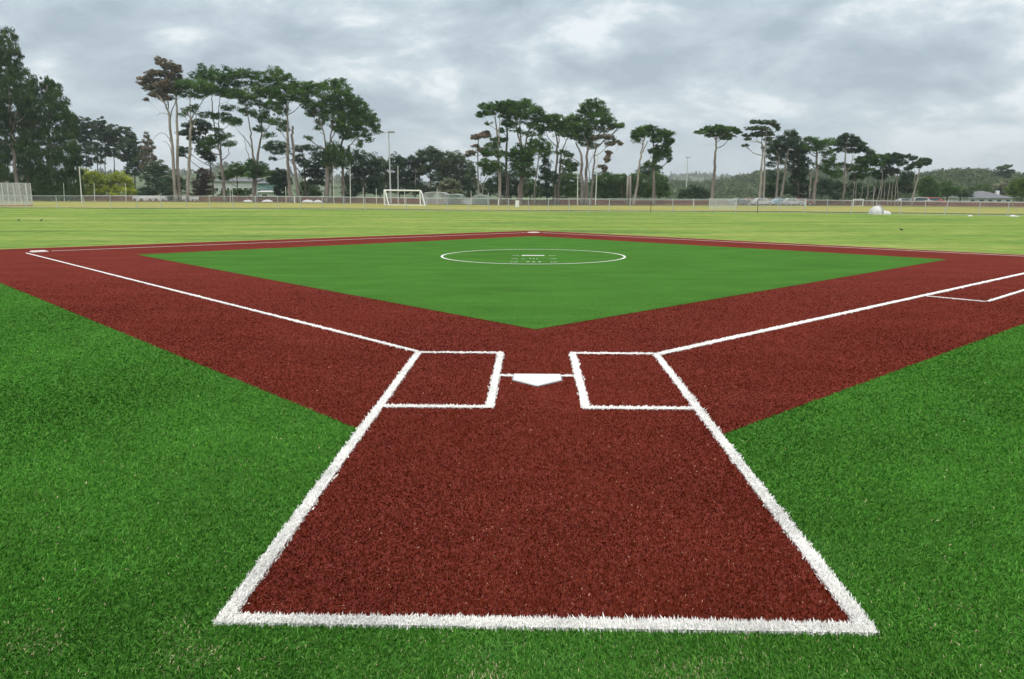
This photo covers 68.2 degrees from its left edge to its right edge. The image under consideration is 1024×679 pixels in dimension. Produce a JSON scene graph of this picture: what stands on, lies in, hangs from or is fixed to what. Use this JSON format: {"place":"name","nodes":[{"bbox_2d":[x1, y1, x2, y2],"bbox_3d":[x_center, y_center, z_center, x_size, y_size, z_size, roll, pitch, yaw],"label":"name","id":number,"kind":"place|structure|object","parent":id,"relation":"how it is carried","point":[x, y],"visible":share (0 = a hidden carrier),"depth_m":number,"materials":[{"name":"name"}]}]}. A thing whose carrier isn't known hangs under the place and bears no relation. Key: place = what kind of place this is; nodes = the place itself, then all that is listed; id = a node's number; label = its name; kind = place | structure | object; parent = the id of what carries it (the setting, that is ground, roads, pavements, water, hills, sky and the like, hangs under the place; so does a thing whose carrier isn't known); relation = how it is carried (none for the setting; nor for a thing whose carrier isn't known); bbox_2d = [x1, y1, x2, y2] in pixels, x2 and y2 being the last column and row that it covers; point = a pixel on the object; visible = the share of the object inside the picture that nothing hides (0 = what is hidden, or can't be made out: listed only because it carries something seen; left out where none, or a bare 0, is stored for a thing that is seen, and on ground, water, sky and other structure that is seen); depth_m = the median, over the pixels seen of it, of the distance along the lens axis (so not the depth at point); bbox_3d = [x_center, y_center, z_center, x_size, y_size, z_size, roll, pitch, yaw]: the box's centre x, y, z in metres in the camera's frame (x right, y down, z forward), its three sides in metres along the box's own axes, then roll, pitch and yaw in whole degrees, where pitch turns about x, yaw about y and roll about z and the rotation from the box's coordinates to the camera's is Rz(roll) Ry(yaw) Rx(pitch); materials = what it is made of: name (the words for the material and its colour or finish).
{"place":"outdoors","nodes":[
{"label":"outdoors","id":0,"kind":"place"},
{"bbox_2d":[3,161,553,198],"bbox_3d":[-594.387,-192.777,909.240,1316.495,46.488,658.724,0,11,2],"label":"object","id":1,"kind":"structure","parent":0,"point":[337,193],"depth_m":770.04,"materials":[{"name":"green plant"}]},
{"bbox_2d":[0,231,1023,623],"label":"red turf","id":2,"kind":"structure","parent":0,"point":[116,259],"depth_m":5.97,"materials":[{"name":"red plastic"}]},
{"bbox_2d":[15,230,1022,254],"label":"turf edging","id":3,"kind":"object","parent":2,"relation":"on","point":[536,230],"visible":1,"depth_m":26.35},
{"bbox_2d":[27,253,1023,353],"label":"foul line","id":4,"kind":"object","parent":2,"relation":"on","point":[658,352],"visible":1,"depth_m":11.69,"materials":[{"name":"white paint"}]},
{"bbox_2d":[512,374,562,386],"bbox_3d":[0.227,0.366,6.810,0.456,0.016,0.454,0,11,2],"label":"home plate","id":5,"kind":"object","parent":2,"relation":"on","point":[537,380],"visible":1,"depth_m":6.83,"materials":[{"name":"rubber"}]},
{"bbox_2d":[383,351,691,408],"bbox_3d":[0.231,0.334,6.963,2.441,0.001,2.132,0,11,2],"label":"batters box line","id":6,"kind":"object","parent":2,"relation":"on","point":[561,375],"visible":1,"depth_m":6.79,"materials":[{"name":"white paint"}]},
{"bbox_2d":[137,236,945,328],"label":"infield turf","id":7,"kind":"structure","parent":2,"relation":"on","point":[404,264],"depth_m":16.62,"materials":[{"name":"green plastic"}]},
{"bbox_2d":[216,351,877,632],"bbox_3d":[0.188,0.622,5.465,2.559,0.001,5.184,0,11,2],"label":"catchers box line","id":8,"kind":"object","parent":2,"relation":"on","point":[402,623],"visible":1,"depth_m":3.07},
{"bbox_2d":[103,273,1022,636],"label":"white line blades","id":9,"kind":"object","parent":2,"relation":"on","point":[665,623],"visible":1,"depth_m":3.16,"materials":[{"name":"white plastic"}]},
{"bbox_2d":[0,262,1023,678],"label":"green turf","id":10,"kind":"structure","parent":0,"point":[760,642],"depth_m":3.87,"materials":[{"name":"green plastic"}]},
{"bbox_2d":[0,199,1023,254],"bbox_3d":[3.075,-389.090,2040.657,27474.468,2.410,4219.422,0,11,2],"label":"ground","id":11,"kind":"structure","parent":0,"point":[80,227],"depth_m":40.96,"materials":[{"name":"green plant"}]},
{"bbox_2d":[0,183,32,205],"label":"wire cage","id":12,"kind":"object","parent":11,"relation":"on","point":[14,194],"visible":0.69,"depth_m":87.27,"materials":[{"name":"grey metal"}]},
{"bbox_2d":[0,26,45,199],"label":"cypress tree","id":13,"kind":"object","parent":11,"relation":"on","point":[23,95],"visible":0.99,"depth_m":133.99,"materials":[{"name":"green plant"}]},
{"bbox_2d":[0,142,52,199],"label":"evergreen tree","id":14,"kind":"object","parent":11,"relation":"on","point":[26,172],"visible":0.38,"depth_m":145.13,"materials":[{"name":"green plant"}]},
{"bbox_2d":[0,105,67,181],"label":"evergreen tree","id":15,"kind":"object","parent":11,"relation":"on","point":[38,141],"visible":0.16,"depth_m":156.61,"materials":[{"name":"green plant"}]},
{"bbox_2d":[31,138,86,200],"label":"evergreen tree","id":16,"kind":"object","parent":11,"relation":"on","point":[69,175],"visible":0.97,"depth_m":136.69,"materials":[{"name":"green plant"}]},
{"bbox_2d":[74,116,98,186],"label":"pine tree","id":17,"kind":"object","parent":11,"relation":"on","point":[84,128],"visible":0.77,"depth_m":198.49,"materials":[{"name":"green plant"}]},
{"bbox_2d":[73,167,108,194],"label":"flowering bush","id":18,"kind":"object","parent":11,"relation":"on","point":[90,181],"visible":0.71,"depth_m":161.60,"materials":[{"name":"green plant"}]},
{"bbox_2d":[85,118,106,170],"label":"pine tree","id":19,"kind":"object","parent":11,"relation":"on","point":[89,147],"visible":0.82,"depth_m":198.06,"materials":[{"name":"green plant"}]},
{"bbox_2d":[95,116,116,176],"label":"pine tree","id":20,"kind":"object","parent":11,"relation":"on","point":[103,126],"visible":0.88,"depth_m":197.94,"materials":[{"name":"green plant"}]},
{"bbox_2d":[103,123,123,170],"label":"pine tree","id":21,"kind":"object","parent":11,"relation":"on","point":[116,134],"visible":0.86,"depth_m":198.24,"materials":[{"name":"green plant"}]},
{"bbox_2d":[104,170,137,195],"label":"flowering bush","id":22,"kind":"object","parent":11,"relation":"on","point":[113,187],"visible":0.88,"depth_m":163.81,"materials":[{"name":"green plant"}]},
{"bbox_2d":[114,126,136,174],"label":"pine tree","id":23,"kind":"object","parent":11,"relation":"on","point":[126,138],"visible":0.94,"depth_m":198.06,"materials":[{"name":"green plant"}]},
{"bbox_2d":[121,136,144,189],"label":"pine tree","id":24,"kind":"object","parent":11,"relation":"on","point":[132,159],"visible":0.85,"depth_m":198.72,"materials":[{"name":"green plant"}]},
{"bbox_2d":[137,131,159,186],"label":"pine tree","id":25,"kind":"object","parent":11,"relation":"on","point":[148,150],"visible":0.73,"depth_m":184.19,"materials":[{"name":"green plant"}]},
{"bbox_2d":[139,159,176,190],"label":"pine tree","id":26,"kind":"object","parent":11,"relation":"on","point":[154,171],"visible":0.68,"depth_m":181.53,"materials":[{"name":"green plant"}]},
{"bbox_2d":[136,175,185,195],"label":"bush","id":27,"kind":"object","parent":11,"relation":"on","point":[160,184],"visible":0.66,"depth_m":171.53,"materials":[{"name":"green plant"}]},
{"bbox_2d":[174,118,216,195],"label":"cedar tree","id":28,"kind":"object","parent":11,"relation":"on","point":[200,129],"visible":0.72,"depth_m":152.60,"materials":[{"name":"green plant"}]},
{"bbox_2d":[171,76,223,200],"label":"cypress tree","id":29,"kind":"object","parent":11,"relation":"on","point":[188,84],"visible":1,"depth_m":140.75,"materials":[{"name":"green plant"}]},
{"bbox_2d":[190,167,216,196],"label":"copper tree","id":30,"kind":"object","parent":11,"relation":"on","point":[203,181],"visible":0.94,"depth_m":166.19,"materials":[{"name":"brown plant"}]},
{"bbox_2d":[217,161,249,200],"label":"tree","id":31,"kind":"object","parent":11,"relation":"on","point":[238,172],"visible":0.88,"depth_m":148.59,"materials":[{"name":"green plant"}]},
{"bbox_2d":[217,188,251,197],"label":"leafy bush","id":32,"kind":"object","parent":11,"relation":"on","point":[241,192],"visible":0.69,"depth_m":166.31,"materials":[{"name":"green plant"}]},
{"bbox_2d":[214,178,264,198],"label":"long building","id":33,"kind":"structure","parent":11,"relation":"on","point":[243,183],"depth_m":210.78,"materials":[{"name":"white paint"}]},
{"bbox_2d":[266,167,293,195],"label":"evergreen tree","id":34,"kind":"object","parent":11,"relation":"on","point":[278,179],"visible":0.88,"depth_m":163.53,"materials":[{"name":"green plant"}]},
{"bbox_2d":[260,139,334,195],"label":"cedar tree","id":35,"kind":"object","parent":11,"relation":"on","point":[312,170],"visible":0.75,"depth_m":159.91,"materials":[{"name":"green plant"}]},
{"bbox_2d":[293,179,323,195],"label":"leafy bush","id":36,"kind":"object","parent":11,"relation":"on","point":[314,192],"visible":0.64,"depth_m":168.35,"materials":[{"name":"green plant"}]},
{"bbox_2d":[337,149,386,196],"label":"evergreen tree","id":37,"kind":"object","parent":11,"relation":"on","point":[370,168],"visible":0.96,"depth_m":170.47,"materials":[{"name":"green plant"}]},
{"bbox_2d":[366,156,394,196],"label":"pine tree","id":38,"kind":"object","parent":11,"relation":"on","point":[385,163],"visible":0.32,"depth_m":186.25,"materials":[{"name":"green plant"}]},
{"bbox_2d":[384,151,413,202],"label":"pine tree","id":39,"kind":"object","parent":11,"relation":"on","point":[400,163],"visible":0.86,"depth_m":186.64,"materials":[{"name":"green plant"}]},
{"bbox_2d":[402,154,427,196],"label":"pine tree","id":40,"kind":"object","parent":11,"relation":"on","point":[413,164],"visible":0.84,"depth_m":187.07,"materials":[{"name":"plant"}]},
{"bbox_2d":[415,146,449,197],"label":"pine tree","id":41,"kind":"object","parent":11,"relation":"on","point":[430,153],"visible":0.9,"depth_m":185.94,"materials":[{"name":"plant"}]},
{"bbox_2d":[431,150,457,193],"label":"pine tree","id":42,"kind":"object","parent":11,"relation":"on","point":[450,160],"visible":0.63,"depth_m":185.98,"materials":[{"name":"plant"}]},
{"bbox_2d":[436,178,464,198],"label":"flowering bush","id":43,"kind":"object","parent":11,"relation":"on","point":[452,186],"visible":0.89,"depth_m":168.07,"materials":[{"name":"green plant"}]},
{"bbox_2d":[445,149,467,190],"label":"pine tree","id":44,"kind":"object","parent":11,"relation":"on","point":[457,172],"visible":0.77,"depth_m":186.41,"materials":[{"name":"plant"}]},
{"bbox_2d":[460,160,480,197],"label":"pine tree","id":45,"kind":"object","parent":11,"relation":"on","point":[470,172],"visible":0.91,"depth_m":187.07,"materials":[{"name":"plant"}]},
{"bbox_2d":[474,100,508,204],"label":"cypress tree","id":46,"kind":"object","parent":11,"relation":"on","point":[493,167],"visible":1,"depth_m":143.33,"materials":[{"name":"green plant"}]},
{"bbox_2d":[475,170,525,197],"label":"evergreen tree","id":47,"kind":"object","parent":11,"relation":"on","point":[493,187],"visible":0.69,"depth_m":163.99,"materials":[{"name":"green plant"}]},
{"bbox_2d":[497,98,519,203],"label":"cypress tree","id":48,"kind":"object","parent":11,"relation":"on","point":[509,102],"visible":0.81,"depth_m":144.03,"materials":[{"name":"green plant"}]},
{"bbox_2d":[0,190,1023,215],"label":"outfield fence","id":49,"kind":"object","parent":11,"relation":"on","point":[488,198],"visible":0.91,"depth_m":73.95,"materials":[{"name":"metal"}]},
{"bbox_2d":[501,98,545,204],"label":"cypress tree","id":50,"kind":"object","parent":11,"relation":"on","point":[518,157],"visible":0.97,"depth_m":143.75,"materials":[{"name":"green plant"}]},
{"bbox_2d":[523,177,545,197],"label":"leafy tree","id":51,"kind":"object","parent":11,"relation":"on","point":[528,185],"visible":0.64,"depth_m":171.06,"materials":[{"name":"green plant"}]},
{"bbox_2d":[536,157,559,204],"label":"tree","id":52,"kind":"object","parent":11,"relation":"on","point":[549,177],"visible":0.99,"depth_m":144.98,"materials":[{"name":"green plant"}]},
{"bbox_2d":[548,171,583,197],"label":"leafy tree","id":53,"kind":"object","parent":11,"relation":"on","point":[570,190],"visible":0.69,"depth_m":173.76,"materials":[{"name":"green plant"}]},
{"bbox_2d":[588,173,620,198],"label":"leafy tree","id":54,"kind":"object","parent":11,"relation":"on","point":[603,187],"visible":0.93,"depth_m":174.34,"materials":[{"name":"green plant"}]},
{"bbox_2d":[607,173,634,199],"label":"leafy tree","id":55,"kind":"object","parent":11,"relation":"on","point":[621,185],"visible":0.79,"depth_m":173.70,"materials":[{"name":"green plant"}]},
{"bbox_2d":[630,172,656,202],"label":"leafy tree","id":56,"kind":"object","parent":11,"relation":"on","point":[641,192],"visible":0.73,"depth_m":174.51,"materials":[{"name":"green plant"}]},
{"bbox_2d":[647,171,672,199],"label":"leafy tree","id":57,"kind":"object","parent":11,"relation":"on","point":[661,186],"visible":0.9,"depth_m":173.45,"materials":[{"name":"green plant"}]},
{"bbox_2d":[762,169,790,197],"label":"evergreen tree","id":58,"kind":"object","parent":11,"relation":"on","point":[770,189],"visible":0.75,"depth_m":168.07,"materials":[{"name":"green plant"}]},
{"bbox_2d":[783,141,812,198],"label":"cypress tree","id":59,"kind":"object","parent":11,"relation":"on","point":[798,189],"visible":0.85,"depth_m":147.06,"materials":[{"name":"green plant"}]},
{"bbox_2d":[610,200,1023,206],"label":"timber fence","id":60,"kind":"object","parent":11,"relation":"on","point":[932,203],"visible":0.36,"depth_m":149.60,"materials":[{"name":"grey wood"}]},
{"bbox_2d":[809,176,836,200],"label":"evergreen tree","id":61,"kind":"object","parent":11,"relation":"on","point":[827,184],"visible":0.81,"depth_m":172.05,"materials":[{"name":"green plant"}]},
{"bbox_2d":[826,180,850,199],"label":"evergreen tree","id":62,"kind":"object","parent":11,"relation":"on","point":[838,188],"visible":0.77,"depth_m":171.95,"materials":[{"name":"green plant"}]},
{"bbox_2d":[847,181,868,198],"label":"evergreen tree","id":63,"kind":"object","parent":11,"relation":"on","point":[858,189],"visible":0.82,"depth_m":171.36,"materials":[{"name":"green plant"}]},
{"bbox_2d":[846,153,891,204],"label":"cypress tree","id":64,"kind":"object","parent":11,"relation":"on","point":[867,162],"visible":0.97,"depth_m":145.83,"materials":[{"name":"green plant"}]},
{"bbox_2d":[867,182,891,202],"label":"evergreen tree","id":65,"kind":"object","parent":11,"relation":"on","point":[872,188],"visible":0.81,"depth_m":172.18,"materials":[{"name":"green plant"}]},
{"bbox_2d":[890,169,917,198],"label":"evergreen tree","id":66,"kind":"object","parent":11,"relation":"on","point":[905,182],"visible":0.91,"depth_m":155.85,"materials":[{"name":"green plant"}]},
{"bbox_2d":[912,175,941,196],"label":"leafy tree","id":67,"kind":"object","parent":11,"relation":"on","point":[929,186],"visible":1,"depth_m":173.64,"materials":[{"name":"green plant"}]},
{"bbox_2d":[937,179,963,200],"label":"leafy tree","id":68,"kind":"object","parent":11,"relation":"on","point":[946,187],"visible":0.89,"depth_m":177.98,"materials":[{"name":"green plant"}]},
{"bbox_2d":[944,191,1014,201],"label":"house","id":69,"kind":"structure","parent":11,"relation":"on","point":[986,196],"depth_m":202.32,"materials":[{"name":"white paint"}]},
{"bbox_2d":[1003,177,1023,201],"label":"leafy tree","id":70,"kind":"object","parent":11,"relation":"on","point":[1015,188],"visible":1,"depth_m":161.09,"materials":[{"name":"green plant"}]},
{"bbox_2d":[0,201,1023,213],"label":"field","id":71,"kind":"structure","parent":0,"point":[536,207],"depth_m":101.17,"materials":[{"name":"green plant"}]},
{"bbox_2d":[692,123,742,204],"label":"umbrella cypress","id":72,"kind":"object","parent":71,"relation":"on","point":[720,132],"visible":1,"depth_m":140.93,"materials":[{"name":"green plant"}]},
{"bbox_2d":[0,0,1023,188],"label":"sky","id":73,"kind":"structure","parent":0,"point":[942,81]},
{"bbox_2d":[1,200,1023,206],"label":"mulch strip","id":74,"kind":"object","parent":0,"point":[513,204],"visible":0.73,"depth_m":143.97,"materials":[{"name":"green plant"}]},
{"bbox_2d":[22,75,80,200],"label":"cypress tree","id":75,"kind":"object","parent":74,"relation":"on","point":[52,88],"visible":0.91,"depth_m":136.38,"materials":[{"name":"green plant"}]},
{"bbox_2d":[2,195,218,201],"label":"timber fence","id":76,"kind":"object","parent":74,"relation":"on","point":[125,198],"visible":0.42,"depth_m":149.42,"materials":[{"name":"grey wood"}]},
{"bbox_2d":[136,55,183,200],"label":"cypress tree","id":77,"kind":"object","parent":74,"relation":"on","point":[160,89],"visible":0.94,"depth_m":141.38,"materials":[{"name":"green plant"}]},
{"bbox_2d":[187,62,240,200],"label":"cypress tree","id":78,"kind":"object","parent":74,"relation":"on","point":[219,78],"visible":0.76,"depth_m":145.08,"materials":[{"name":"green plant"}]},
{"bbox_2d":[217,67,283,201],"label":"cypress tree","id":79,"kind":"object","parent":74,"relation":"on","point":[254,167],"visible":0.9,"depth_m":142.95,"materials":[{"name":"green plant"}]},
{"bbox_2d":[259,65,311,202],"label":"cypress tree","id":80,"kind":"object","parent":74,"relation":"on","point":[290,89],"visible":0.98,"depth_m":140.57,"materials":[{"name":"green plant"}]},
{"bbox_2d":[319,139,353,202],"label":"tree","id":81,"kind":"object","parent":74,"relation":"on","point":[336,157],"visible":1,"depth_m":141.93,"materials":[{"name":"green plant"}]},
{"bbox_2d":[299,77,381,202],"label":"cypress tree","id":82,"kind":"object","parent":74,"relation":"on","point":[338,105],"visible":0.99,"depth_m":141.48,"materials":[{"name":"green plant"}]},
{"bbox_2d":[219,196,608,204],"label":"timber fence","id":83,"kind":"object","parent":74,"relation":"on","point":[538,201],"visible":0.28,"depth_m":149.49,"materials":[{"name":"grey wood"}]},
{"bbox_2d":[463,130,493,203],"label":"cypress tree","id":84,"kind":"object","parent":74,"relation":"on","point":[485,134],"visible":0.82,"depth_m":145.27,"materials":[{"name":"green plant"}]},
{"bbox_2d":[525,135,554,204],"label":"cypress tree","id":85,"kind":"object","parent":74,"relation":"on","point":[536,145],"visible":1,"depth_m":142.24,"materials":[{"name":"plant"}]},
{"bbox_2d":[536,112,586,204],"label":"cypress tree","id":86,"kind":"object","parent":74,"relation":"on","point":[554,122],"visible":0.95,"depth_m":145.00,"materials":[{"name":"plant"}]},
{"bbox_2d":[566,97,624,204],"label":"cypress tree","id":87,"kind":"object","parent":74,"relation":"on","point":[604,116],"visible":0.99,"depth_m":144.39,"materials":[{"name":"plant"}]},
{"bbox_2d":[589,133,623,204],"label":"cypress tree","id":88,"kind":"object","parent":74,"relation":"on","point":[612,142],"visible":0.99,"depth_m":142.79,"materials":[{"name":"plant"}]},
{"bbox_2d":[630,124,658,204],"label":"umbrella cypress","id":89,"kind":"object","parent":74,"relation":"on","point":[638,133],"visible":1,"depth_m":142.08,"materials":[{"name":"green plant"}]},
{"bbox_2d":[643,128,674,204],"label":"umbrella cypress","id":90,"kind":"object","parent":74,"relation":"on","point":[657,151],"visible":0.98,"depth_m":143.35,"materials":[{"name":"green plant"}]},
{"bbox_2d":[741,119,780,197],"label":"cypress tree","id":91,"kind":"object","parent":74,"relation":"on","point":[769,133],"visible":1,"depth_m":142.97,"materials":[{"name":"green plant"}]},
{"bbox_2d":[760,128,803,204],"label":"cypress tree","id":92,"kind":"object","parent":74,"relation":"on","point":[793,139],"visible":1,"depth_m":144.11,"materials":[{"name":"plant"}]},
{"bbox_2d":[800,136,844,205],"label":"cypress tree","id":93,"kind":"object","parent":74,"relation":"on","point":[828,163],"visible":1,"depth_m":143.84,"materials":[{"name":"plant"}]},
{"bbox_2d":[832,132,875,204],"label":"cypress tree","id":94,"kind":"object","parent":74,"relation":"on","point":[858,144],"visible":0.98,"depth_m":144.31,"materials":[{"name":"plant"}]},
{"bbox_2d":[872,152,918,204],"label":"cypress tree","id":95,"kind":"object","parent":74,"relation":"on","point":[888,169],"visible":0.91,"depth_m":147.00,"materials":[{"name":"green plant"}]},
{"bbox_2d":[903,157,932,205],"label":"cypress tree","id":96,"kind":"object","parent":74,"relation":"on","point":[920,162],"visible":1,"depth_m":143.96,"materials":[{"name":"green plant"}]},
{"bbox_2d":[583,176,728,184],"bbox_3d":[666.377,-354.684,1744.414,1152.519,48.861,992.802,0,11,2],"label":"ridge","id":97,"kind":"structure","parent":0,"point":[694,178],"depth_m":1656.81,"materials":[{"name":"green plant"}]},
{"bbox_2d":[571,171,740,185],"bbox_3d":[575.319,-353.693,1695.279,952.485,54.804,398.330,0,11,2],"label":"ridge wood","id":98,"kind":"object","parent":97,"relation":"on","point":[695,174],"visible":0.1,"depth_m":1718.13,"materials":[{"name":"green plant"}]},
{"bbox_2d":[670,177,871,199],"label":"wooded slope","id":99,"kind":"structure","parent":0,"point":[674,190],"depth_m":430.71,"materials":[{"name":"green plant"}]},
{"bbox_2d":[556,167,890,201],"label":"slope wood","id":100,"kind":"object","parent":99,"relation":"on","point":[739,183],"visible":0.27,"depth_m":439.49,"materials":[{"name":"green plant"}]},
{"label":"wooded hill","id":101,"kind":"structure","parent":0,"visible":0},
{"bbox_2d":[874,167,1023,202],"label":"hill wood","id":102,"kind":"object","parent":101,"relation":"on","point":[965,178],"visible":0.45,"depth_m":348.18,"materials":[{"name":"green plant"}]},
{"bbox_2d":[994,164,1015,179],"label":"eucalyptus tree","id":103,"kind":"object","parent":101,"relation":"on","point":[1008,173],"visible":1,"depth_m":321.52,"materials":[{"name":"green plant"}]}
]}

